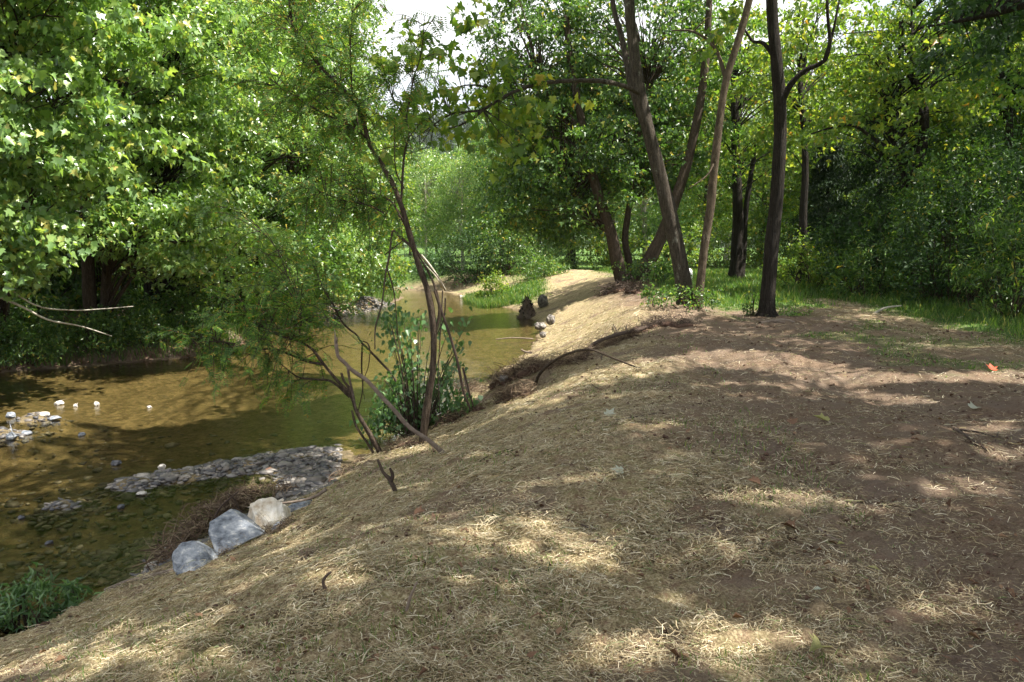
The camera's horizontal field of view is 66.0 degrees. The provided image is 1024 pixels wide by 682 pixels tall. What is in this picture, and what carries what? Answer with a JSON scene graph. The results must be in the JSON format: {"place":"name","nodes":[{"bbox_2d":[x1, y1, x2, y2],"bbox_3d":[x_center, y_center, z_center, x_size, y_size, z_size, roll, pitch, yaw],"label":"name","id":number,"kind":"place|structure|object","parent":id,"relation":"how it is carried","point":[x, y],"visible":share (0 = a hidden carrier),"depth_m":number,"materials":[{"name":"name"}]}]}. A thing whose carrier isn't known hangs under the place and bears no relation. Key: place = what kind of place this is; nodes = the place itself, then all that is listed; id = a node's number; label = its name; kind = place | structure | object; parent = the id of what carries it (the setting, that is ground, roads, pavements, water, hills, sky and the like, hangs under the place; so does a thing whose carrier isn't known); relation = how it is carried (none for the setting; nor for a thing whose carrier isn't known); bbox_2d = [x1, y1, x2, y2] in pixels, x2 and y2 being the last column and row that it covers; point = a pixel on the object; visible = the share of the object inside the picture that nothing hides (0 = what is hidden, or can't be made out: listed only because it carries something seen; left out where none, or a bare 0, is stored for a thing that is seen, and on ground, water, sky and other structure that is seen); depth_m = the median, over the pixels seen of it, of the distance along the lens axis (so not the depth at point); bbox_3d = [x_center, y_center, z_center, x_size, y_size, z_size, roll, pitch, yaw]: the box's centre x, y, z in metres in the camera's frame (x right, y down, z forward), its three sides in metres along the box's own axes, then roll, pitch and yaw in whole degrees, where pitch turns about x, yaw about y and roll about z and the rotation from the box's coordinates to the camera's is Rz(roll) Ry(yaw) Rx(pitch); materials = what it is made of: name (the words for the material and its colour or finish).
{"place":"outdoors","nodes":[
{"label":"outdoors","id":0,"kind":"place"},
{"bbox_2d":[0,290,539,469],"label":"water","id":1,"kind":"structure","parent":0,"point":[417,295],"depth_m":26.43,"materials":[{"name":"liquid"}]},
{"bbox_2d":[41,0,953,143],"label":"sky","id":2,"kind":"structure","parent":0,"point":[406,7],"materials":[{"name":"white"}]},
{"bbox_2d":[0,248,1023,681],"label":"ground","id":3,"kind":"structure","parent":0,"point":[248,420],"depth_m":6.20,"materials":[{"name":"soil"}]},
{"bbox_2d":[0,304,35,351],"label":"bank bush","id":4,"kind":"object","parent":3,"relation":"on","point":[10,322],"visible":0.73,"depth_m":18.15,"materials":[{"name":"green plant"}]},
{"bbox_2d":[0,319,73,370],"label":"bank bush","id":5,"kind":"object","parent":3,"relation":"on","point":[20,355],"visible":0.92,"depth_m":18.03,"materials":[{"name":"green plant"}]},
{"bbox_2d":[9,286,73,340],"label":"bank bush","id":6,"kind":"object","parent":3,"relation":"on","point":[20,301],"visible":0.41,"depth_m":19.39,"materials":[{"name":"green plant"}]},
{"bbox_2d":[0,565,84,637],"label":"water weed","id":7,"kind":"object","parent":3,"relation":"on","point":[9,621],"visible":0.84,"depth_m":6.01,"materials":[{"name":"green plant"}]},
{"bbox_2d":[10,177,100,326],"bbox_3d":[-13.748,-2.394,21.668,4.898,4.509,4.989,-1,7,-7],"label":"shade bush","id":8,"kind":"object","parent":3,"relation":"on","point":[53,288],"visible":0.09,"depth_m":22.09,"materials":[{"name":"green plant"}]},
{"bbox_2d":[40,576,104,620],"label":"water weed","id":9,"kind":"object","parent":3,"relation":"on","point":[74,598],"visible":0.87,"depth_m":6.18,"materials":[{"name":"green plant"}]},
{"bbox_2d":[35,305,141,359],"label":"bank bush","id":10,"kind":"object","parent":3,"relation":"on","point":[85,321],"visible":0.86,"depth_m":18.86,"materials":[{"name":"green plant"}]},
{"bbox_2d":[14,3,176,294],"bbox_3d":[-14.638,-10.134,24.987,8.686,17.475,9.335,2,7,15],"label":"broadleaf tree","id":11,"kind":"object","parent":3,"relation":"on","point":[56,92],"visible":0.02,"depth_m":24.56,"materials":[{"name":"green plant"}]},
{"bbox_2d":[18,177,181,308],"bbox_3d":[-12.790,-3.032,24.699,5.405,4.884,5.306,-2,7,-15],"label":"shade bush","id":12,"kind":"object","parent":3,"relation":"on","point":[124,281],"visible":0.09,"depth_m":24.22,"materials":[{"name":"green plant"}]},
{"bbox_2d":[0,0,216,343],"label":"sycamore tree","id":13,"kind":"object","parent":3,"relation":"on","point":[55,155],"visible":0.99,"depth_m":14.63,"materials":[{"name":"green plant"}]},
{"bbox_2d":[0,291,132,335],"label":"bare branch","id":14,"kind":"object","parent":13,"relation":"attached to","point":[27,309],"visible":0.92,"depth_m":16.01,"materials":[{"name":"brown plant"}]},
{"bbox_2d":[82,285,179,337],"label":"bank bush","id":15,"kind":"object","parent":3,"relation":"on","point":[146,303],"visible":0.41,"depth_m":20.64,"materials":[{"name":"green plant"}]},
{"bbox_2d":[0,0,280,341],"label":"maple tree","id":16,"kind":"object","parent":3,"relation":"on","point":[119,215],"visible":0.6,"depth_m":17.87,"materials":[{"name":"green plant"}]},
{"bbox_2d":[106,304,184,349],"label":"bank bush","id":17,"kind":"object","parent":3,"relation":"on","point":[134,318],"visible":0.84,"depth_m":19.48,"materials":[{"name":"green plant"}]},
{"bbox_2d":[95,187,219,304],"bbox_3d":[-12.510,-3.308,28.004,5.306,4.884,5.405,-3,8,-22],"label":"shade bush","id":18,"kind":"object","parent":3,"relation":"on","point":[185,279],"visible":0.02,"depth_m":27.32,"materials":[{"name":"green plant"}]},
{"bbox_2d":[0,411,343,589],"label":"gravel","id":19,"kind":"structure","parent":3,"relation":"on","point":[314,476],"depth_m":9.34,"materials":[{"name":"gravel"}]},
{"bbox_2d":[144,284,232,334],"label":"bank bush","id":20,"kind":"object","parent":3,"relation":"on","point":[190,300],"visible":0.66,"depth_m":21.34,"materials":[{"name":"green plant"}]},
{"bbox_2d":[128,479,261,575],"bbox_3d":[-3.162,1.845,7.858,0.701,0.558,2.478,0,7,0],"label":"drift debris","id":21,"kind":"object","parent":3,"relation":"on","point":[188,529],"visible":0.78,"depth_m":7.93,"materials":[{"name":"wood"}]},
{"bbox_2d":[172,541,217,574],"bbox_3d":[-2.520,1.743,6.239,0.375,0.270,0.594,0,7,0],"label":"boulder","id":22,"kind":"object","parent":3,"relation":"on","point":[185,554],"visible":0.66,"depth_m":6.17,"materials":[{"name":"grey stone"}]},
{"bbox_2d":[0,283,401,368],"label":"bank grass","id":23,"kind":"structure","parent":3,"relation":"on","point":[385,298],"depth_m":19.83,"materials":[{"name":"plant"}]},
{"bbox_2d":[170,314,232,345],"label":"bank bush","id":24,"kind":"object","parent":3,"relation":"on","point":[198,324],"visible":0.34,"depth_m":20.69,"materials":[{"name":"green plant"}]},
{"bbox_2d":[95,0,326,323],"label":"maple tree","id":25,"kind":"object","parent":3,"relation":"on","point":[252,196],"visible":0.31,"depth_m":20.42,"materials":[{"name":"green plant"}]},
{"bbox_2d":[178,277,294,326],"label":"bank bush","id":26,"kind":"object","parent":3,"relation":"on","point":[241,298],"visible":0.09,"depth_m":24.34,"materials":[{"name":"green plant"}]},
{"bbox_2d":[208,509,265,556],"bbox_3d":[-2.413,1.692,6.964,0.503,0.340,0.693,-4,8,-32],"label":"boulder","id":27,"kind":"object","parent":3,"relation":"on","point":[228,527],"visible":0.83,"depth_m":6.82,"materials":[{"name":"grey stone"}]},
{"bbox_2d":[216,473,298,502],"bbox_3d":[-2.955,1.722,9.056,0.939,0.359,0.594,-6,10,-42],"label":"drift debris","id":28,"kind":"object","parent":3,"relation":"on","point":[285,486],"visible":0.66,"depth_m":9.11,"materials":[{"name":"wood"}]},
{"bbox_2d":[146,0,371,315],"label":"maple tree","id":29,"kind":"object","parent":3,"relation":"on","point":[287,217],"visible":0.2,"depth_m":24.40,"materials":[{"name":"green plant"}]},
{"bbox_2d":[145,200,383,453],"bbox_3d":[-3.314,-0.156,10.323,2.582,3.373,2.375,-5,9,-37],"label":"locust sapling","id":30,"kind":"object","parent":3,"relation":"on","point":[296,301],"visible":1,"depth_m":10.16,"materials":[{"name":"green plant"}]},
{"bbox_2d":[247,497,290,529],"bbox_3d":[-2.311,1.622,7.329,0.474,0.343,0.528,0,7,0],"label":"boulder","id":31,"kind":"object","parent":3,"relation":"on","point":[263,512],"visible":0.69,"depth_m":7.25,"materials":[{"name":"white stone"}]},
{"bbox_2d":[251,0,394,307],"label":"maple tree","id":32,"kind":"object","parent":3,"relation":"on","point":[348,237],"visible":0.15,"depth_m":28.67,"materials":[{"name":"green plant"}]},
{"bbox_2d":[263,235,401,409],"bbox_3d":[-2.796,-0.199,12.704,2.169,3.001,1.035,0,7,0],"label":"sapling","id":33,"kind":"object","parent":3,"relation":"on","point":[350,308],"visible":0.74,"depth_m":12.56,"materials":[{"name":"green plant"}]},
{"bbox_2d":[280,295,393,325],"bbox_3d":[-6.995,-1.309,32.316,2.030,0.636,10.948,1,7,9],"label":"shingle","id":34,"kind":"object","parent":3,"relation":"on","point":[367,308],"visible":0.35,"depth_m":34.13,"materials":[{"name":"gravel"}]},
{"bbox_2d":[209,0,473,446],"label":"locust sapling","id":35,"kind":"object","parent":3,"relation":"on","point":[357,117],"visible":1,"depth_m":9.64,"materials":[{"name":"green plant"}]},
{"bbox_2d":[285,0,424,296],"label":"maple tree","id":36,"kind":"object","parent":3,"relation":"on","point":[386,248],"visible":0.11,"depth_m":34.69,"materials":[{"name":"green plant"}]},
{"bbox_2d":[330,87,427,274],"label":"maple tree","id":37,"kind":"object","parent":3,"relation":"on","point":[404,191],"visible":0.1,"depth_m":40.75,"materials":[{"name":"green plant"}]},
{"bbox_2d":[334,329,446,452],"bbox_3d":[-1.211,0.535,7.944,1.132,1.323,0.057,0,7,0],"label":"broken stem","id":38,"kind":"object","parent":3,"relation":"on","point":[433,444],"visible":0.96,"depth_m":7.93,"materials":[{"name":"brown wood"}]},
{"bbox_2d":[380,432,418,452],"bbox_3d":[-1.455,1.345,10.424,0.598,0.330,0.432,-1,7,-9],"label":"root mass","id":39,"kind":"object","parent":3,"relation":"on","point":[400,444],"visible":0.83,"depth_m":10.41,"materials":[{"name":"red soil"}]},
{"bbox_2d":[349,300,482,443],"bbox_3d":[-1.407,0.459,11.550,2.012,2.136,0.924,0,7,0],"label":"poplar shrub","id":40,"kind":"object","parent":3,"relation":"on","point":[411,413],"visible":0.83,"depth_m":11.36,"materials":[{"name":"green plant"}]},
{"bbox_2d":[394,144,455,257],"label":"broadleaf tree","id":41,"kind":"object","parent":3,"relation":"on","point":[424,216],"visible":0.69,"depth_m":53.72,"materials":[{"name":"green plant"}]},
{"bbox_2d":[408,247,450,278],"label":"cove bush","id":42,"kind":"object","parent":3,"relation":"on","point":[432,255],"visible":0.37,"depth_m":49.78,"materials":[{"name":"green plant"}]},
{"bbox_2d":[417,146,477,256],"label":"broadleaf tree","id":43,"kind":"object","parent":3,"relation":"on","point":[432,175],"visible":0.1,"depth_m":62.54,"materials":[{"name":"green plant"}]},
{"bbox_2d":[4,315,895,681],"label":"grass sprouts","id":44,"kind":"object","parent":3,"relation":"on","point":[464,573],"depth_m":3.69,"materials":[{"name":"plant"}]},
{"bbox_2d":[429,146,493,270],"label":"broadleaf tree","id":45,"kind":"object","parent":3,"relation":"on","point":[454,210],"visible":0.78,"depth_m":51.64,"materials":[{"name":"green plant"}]},
{"bbox_2d":[432,399,493,427],"bbox_3d":[-0.754,1.058,11.417,0.950,0.439,0.503,-2,7,-15],"label":"root mass","id":46,"kind":"object","parent":3,"relation":"on","point":[479,407],"visible":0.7,"depth_m":11.36,"materials":[{"name":"brown plant"}]},
{"bbox_2d":[429,222,519,287],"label":"cove bush","id":47,"kind":"object","parent":3,"relation":"on","point":[453,267],"visible":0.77,"depth_m":47.08,"materials":[{"name":"green plant"}]},
{"bbox_2d":[450,129,508,263],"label":"broadleaf tree","id":48,"kind":"object","parent":3,"relation":"on","point":[463,151],"visible":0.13,"depth_m":58.33,"materials":[{"name":"green plant"}]},
{"bbox_2d":[474,269,510,298],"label":"cove bush","id":49,"kind":"object","parent":3,"relation":"on","point":[500,286],"visible":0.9,"depth_m":38.49,"materials":[{"name":"green plant"}]},
{"bbox_2d":[461,289,524,308],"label":"water grass","id":50,"kind":"structure","parent":3,"relation":"on","point":[487,301],"depth_m":36.67,"materials":[{"name":"plant"}]},
{"bbox_2d":[464,102,541,268],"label":"broadleaf tree","id":51,"kind":"object","parent":3,"relation":"on","point":[482,169],"visible":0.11,"depth_m":50.36,"materials":[{"name":"green plant"}]},
{"bbox_2d":[462,212,546,276],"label":"cove bush","id":52,"kind":"object","parent":3,"relation":"on","point":[517,240],"visible":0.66,"depth_m":46.59,"materials":[{"name":"green plant"}]},
{"bbox_2d":[0,290,1023,681],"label":"straw","id":53,"kind":"object","parent":3,"relation":"on","point":[302,614],"visible":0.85,"depth_m":3.94,"materials":[{"name":"plant"}]},
{"bbox_2d":[0,328,1023,681],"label":"chaff","id":54,"kind":"object","parent":3,"relation":"on","point":[482,568],"visible":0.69,"depth_m":3.89,"materials":[{"name":"plant"}]},
{"bbox_2d":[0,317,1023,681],"bbox_3d":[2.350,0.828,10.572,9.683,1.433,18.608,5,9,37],"label":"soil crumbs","id":55,"kind":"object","parent":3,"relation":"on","point":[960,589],"visible":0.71,"depth_m":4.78,"materials":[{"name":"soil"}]},
{"bbox_2d":[484,377,539,404],"bbox_3d":[0.096,0.756,11.510,0.766,0.732,1.253,-4,8,-29],"label":"root mass","id":56,"kind":"object","parent":3,"relation":"on","point":[508,393],"visible":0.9,"depth_m":11.46,"materials":[{"name":"brown plant"}]},
{"bbox_2d":[477,348,551,388],"bbox_3d":[0.074,0.491,12.410,1.301,0.789,0.803,3,8,25],"label":"root mass","id":57,"kind":"object","parent":3,"relation":"on","point":[528,369],"visible":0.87,"depth_m":12.33,"materials":[{"name":"red soil"}]},
{"bbox_2d":[355,0,693,306],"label":"sycamore tree","id":58,"kind":"object","parent":3,"relation":"on","point":[635,85],"visible":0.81,"depth_m":14.08,"materials":[{"name":"green plant"}]},
{"bbox_2d":[516,294,536,319],"bbox_3d":[0.626,-1.309,30.640,0.906,1.019,0.912,-6,10,-42],"label":"stump","id":59,"kind":"object","parent":3,"relation":"on","point":[526,310],"visible":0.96,"depth_m":30.48,"materials":[{"name":"brown wood"}]},
{"bbox_2d":[508,251,572,279],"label":"cove bush","id":60,"kind":"object","parent":3,"relation":"on","point":[546,269],"visible":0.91,"depth_m":42.83,"materials":[{"name":"green plant"}]},
{"bbox_2d":[516,238,585,270],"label":"field bush","id":61,"kind":"object","parent":3,"relation":"on","point":[550,250],"visible":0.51,"depth_m":49.18,"materials":[{"name":"green plant"}]},
{"bbox_2d":[518,71,627,269],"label":"broadleaf tree","id":62,"kind":"object","parent":3,"relation":"on","point":[581,233],"visible":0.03,"depth_m":49.04,"materials":[{"name":"green plant"}]},
{"bbox_2d":[537,322,643,374],"bbox_3d":[1.383,0.090,13.105,0.868,0.672,3.071,4,8,30],"label":"root mass","id":63,"kind":"object","parent":3,"relation":"on","point":[581,356],"visible":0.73,"depth_m":12.50,"materials":[{"name":"red soil"}]},
{"bbox_2d":[534,348,651,384],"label":"fallen branch","id":64,"kind":"object","parent":3,"relation":"on","point":[544,368],"visible":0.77,"depth_m":10.89,"materials":[{"name":"wood"}]},
{"bbox_2d":[458,0,767,285],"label":"sycamore tree","id":65,"kind":"object","parent":3,"relation":"on","point":[570,184],"visible":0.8,"depth_m":27.93,"materials":[{"name":"green plant"}]},
{"bbox_2d":[590,273,649,295],"bbox_3d":[3.777,-1.832,27.240,1.212,1.123,2.813,-5,8,-33],"label":"root mass","id":66,"kind":"object","parent":3,"relation":"on","point":[623,288],"visible":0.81,"depth_m":27.15,"materials":[{"name":"brown wood"}]},
{"bbox_2d":[573,227,669,269],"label":"field bush","id":67,"kind":"object","parent":3,"relation":"on","point":[604,260],"visible":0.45,"depth_m":46.30,"materials":[{"name":"green plant"}]},
{"bbox_2d":[587,319,665,359],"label":"fallen branch","id":68,"kind":"object","parent":3,"relation":"on","point":[639,329],"visible":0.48,"depth_m":13.82,"materials":[{"name":"brown wood"}]},
{"bbox_2d":[590,60,707,256],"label":"broadleaf tree","id":69,"kind":"object","parent":3,"relation":"on","point":[648,213],"visible":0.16,"depth_m":46.85,"materials":[{"name":"green plant"}]},
{"bbox_2d":[607,255,693,281],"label":"foot weeds","id":70,"kind":"object","parent":3,"relation":"on","point":[655,268],"visible":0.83,"depth_m":27.75,"materials":[{"name":"green plant"}]},
{"bbox_2d":[638,282,670,306],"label":"foot weeds","id":71,"kind":"object","parent":3,"relation":"on","point":[647,293],"visible":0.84,"depth_m":15.95,"materials":[{"name":"green plant"}]},
{"bbox_2d":[628,306,700,333],"bbox_3d":[2.755,-0.357,14.547,1.419,0.615,0.865,0,7,0],"label":"root mass","id":72,"kind":"object","parent":3,"relation":"on","point":[667,323],"visible":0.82,"depth_m":14.47,"materials":[{"name":"brown wood"}]},
{"bbox_2d":[647,281,728,313],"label":"foot weeds","id":73,"kind":"object","parent":3,"relation":"on","point":[704,294],"visible":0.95,"depth_m":15.65,"materials":[{"name":"green plant"}]},
{"bbox_2d":[654,64,762,259],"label":"broadleaf tree","id":74,"kind":"object","parent":3,"relation":"on","point":[702,201],"visible":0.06,"depth_m":48.92,"materials":[{"name":"green plant"}]},
{"bbox_2d":[672,0,752,308],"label":"sycamore tree","id":75,"kind":"object","parent":3,"relation":"on","point":[716,37],"visible":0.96,"depth_m":15.65,"materials":[{"name":"brown plant"}]},
{"bbox_2d":[638,216,812,269],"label":"field bush","id":76,"kind":"object","parent":3,"relation":"on","point":[698,230],"visible":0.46,"depth_m":43.21,"materials":[{"name":"green plant"}]},
{"bbox_2d":[658,2,834,277],"bbox_3d":[9.389,-8.013,32.187,7.684,10.888,7.279,0,7,0],"label":"broadleaf tree","id":77,"kind":"object","parent":3,"relation":"on","point":[738,251],"visible":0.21,"depth_m":32.24,"materials":[{"name":"green plant"}]},
{"bbox_2d":[486,265,1023,376],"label":"grass","id":78,"kind":"structure","parent":3,"relation":"on","point":[731,286],"depth_m":20.01,"materials":[{"name":"plant"}]},
{"bbox_2d":[697,43,825,266],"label":"broadleaf tree","id":79,"kind":"object","parent":3,"relation":"on","point":[763,194],"visible":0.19,"depth_m":44.13,"materials":[{"name":"green plant"}]},
{"bbox_2d":[738,0,839,317],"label":"walnut tree","id":80,"kind":"object","parent":3,"relation":"on","point":[767,302],"visible":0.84,"depth_m":15.75,"materials":[{"name":"brown plant"}]},
{"bbox_2d":[776,297,815,315],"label":"foot weeds","id":81,"kind":"object","parent":3,"relation":"on","point":[792,313],"visible":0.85,"depth_m":16.51,"materials":[{"name":"green plant"}]},
{"bbox_2d":[712,0,887,282],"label":"broadleaf tree","id":82,"kind":"object","parent":3,"relation":"on","point":[802,133],"visible":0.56,"depth_m":26.19,"materials":[{"name":"green plant"}]},
{"bbox_2d":[748,80,857,242],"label":"broadleaf tree","id":83,"kind":"object","parent":3,"relation":"on","point":[792,181],"visible":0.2,"depth_m":42.80,"materials":[{"name":"green plant"}]},
{"bbox_2d":[757,226,861,289],"bbox_3d":[9.796,-2.506,25.704,3.646,2.443,2.723,0,7,0],"label":"thicket bush","id":84,"kind":"object","parent":3,"relation":"on","point":[809,270],"visible":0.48,"depth_m":25.59,"materials":[{"name":"green plant"}]},
{"bbox_2d":[778,129,871,276],"bbox_3d":[12.082,-5.229,30.581,3.795,6.173,3.735,0,7,0],"label":"cedar tree","id":85,"kind":"object","parent":3,"relation":"on","point":[826,199],"visible":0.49,"depth_m":30.13,"materials":[{"name":"green plant"}]},
{"bbox_2d":[801,76,894,259],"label":"broadleaf tree","id":86,"kind":"object","parent":3,"relation":"on","point":[850,138],"visible":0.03,"depth_m":40.56,"materials":[{"name":"green plant"}]},
{"bbox_2d":[820,229,919,300],"bbox_3d":[9.475,-1.885,21.235,2.606,2.308,2.699,0,7,0],"label":"thicket bush","id":87,"kind":"object","parent":3,"relation":"on","point":[858,271],"visible":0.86,"depth_m":21.03,"materials":[{"name":"green plant"}]},
{"bbox_2d":[807,84,934,271],"bbox_3d":[13.180,-5.538,28.476,5.309,7.269,4.931,0,7,0],"label":"cedar tree","id":88,"kind":"object","parent":3,"relation":"on","point":[862,178],"visible":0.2,"depth_m":28.34,"materials":[{"name":"green plant"}]},
{"bbox_2d":[803,181,946,294],"bbox_3d":[10.478,-2.807,23.023,3.962,3.662,3.202,0,7,0],"label":"thicket bush","id":89,"kind":"object","parent":3,"relation":"on","point":[832,231],"visible":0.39,"depth_m":22.91,"materials":[{"name":"green plant"}]},
{"bbox_2d":[819,0,975,240],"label":"broadleaf tree","id":90,"kind":"object","parent":3,"relation":"on","point":[881,49],"visible":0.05,"depth_m":34.40,"materials":[{"name":"green plant"}]},
{"bbox_2d":[787,0,1023,291],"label":"forked tree","id":91,"kind":"object","parent":3,"relation":"on","point":[888,96],"visible":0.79,"depth_m":21.70,"materials":[{"name":"green plant"}]},
{"bbox_2d":[862,126,1023,298],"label":"thicket bush","id":92,"kind":"object","parent":3,"relation":"on","point":[929,209],"visible":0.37,"depth_m":20.55,"materials":[{"name":"green plant"}]},
{"bbox_2d":[866,12,1023,245],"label":"broadleaf tree","id":93,"kind":"object","parent":3,"relation":"on","point":[953,148],"visible":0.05,"depth_m":32.27,"materials":[{"name":"green plant"}]},
{"bbox_2d":[871,173,1023,306],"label":"thicket bush","id":94,"kind":"object","parent":3,"relation":"on","point":[932,278],"visible":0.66,"depth_m":18.81,"materials":[{"name":"green plant"}]},
{"bbox_2d":[882,109,1023,294],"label":"thicket bush","id":95,"kind":"object","parent":3,"relation":"on","point":[988,134],"visible":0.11,"depth_m":21.63,"materials":[{"name":"green plant"}]},
{"bbox_2d":[896,0,1023,84],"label":"oak tree","id":96,"kind":"object","parent":3,"relation":"on","point":[1009,24],"visible":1,"depth_m":15.46,"materials":[{"name":"green plant"}]},
{"bbox_2d":[911,2,1023,254],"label":"broadleaf tree","id":97,"kind":"object","parent":3,"relation":"on","point":[1010,79],"visible":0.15,"depth_m":24.12,"materials":[{"name":"green plant"}]},
{"bbox_2d":[938,186,1023,318],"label":"thicket bush","id":98,"kind":"object","parent":3,"relation":"on","point":[991,270],"visible":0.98,"depth_m":16.20,"materials":[{"name":"green plant"}]},
{"bbox_2d":[955,124,1023,305],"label":"thicket bush","id":99,"kind":"object","parent":3,"relation":"on","point":[1005,179],"visible":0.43,"depth_m":17.63,"materials":[{"name":"green plant"}]},
{"bbox_2d":[956,67,1023,243],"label":"broadleaf tree","id":100,"kind":"object","parent":3,"relation":"on","point":[1021,123],"visible":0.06,"depth_m":25.50,"materials":[{"name":"green plant"}]},
{"bbox_2d":[387,117,935,247],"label":"hill","id":101,"kind":"structure","parent":0,"point":[407,246],"depth_m":160.16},
{"bbox_2d":[187,103,787,246],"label":"forest","id":102,"kind":"object","parent":101,"relation":"on","point":[466,126],"visible":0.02,"depth_m":246.81,"materials":[{"name":"green plant"}]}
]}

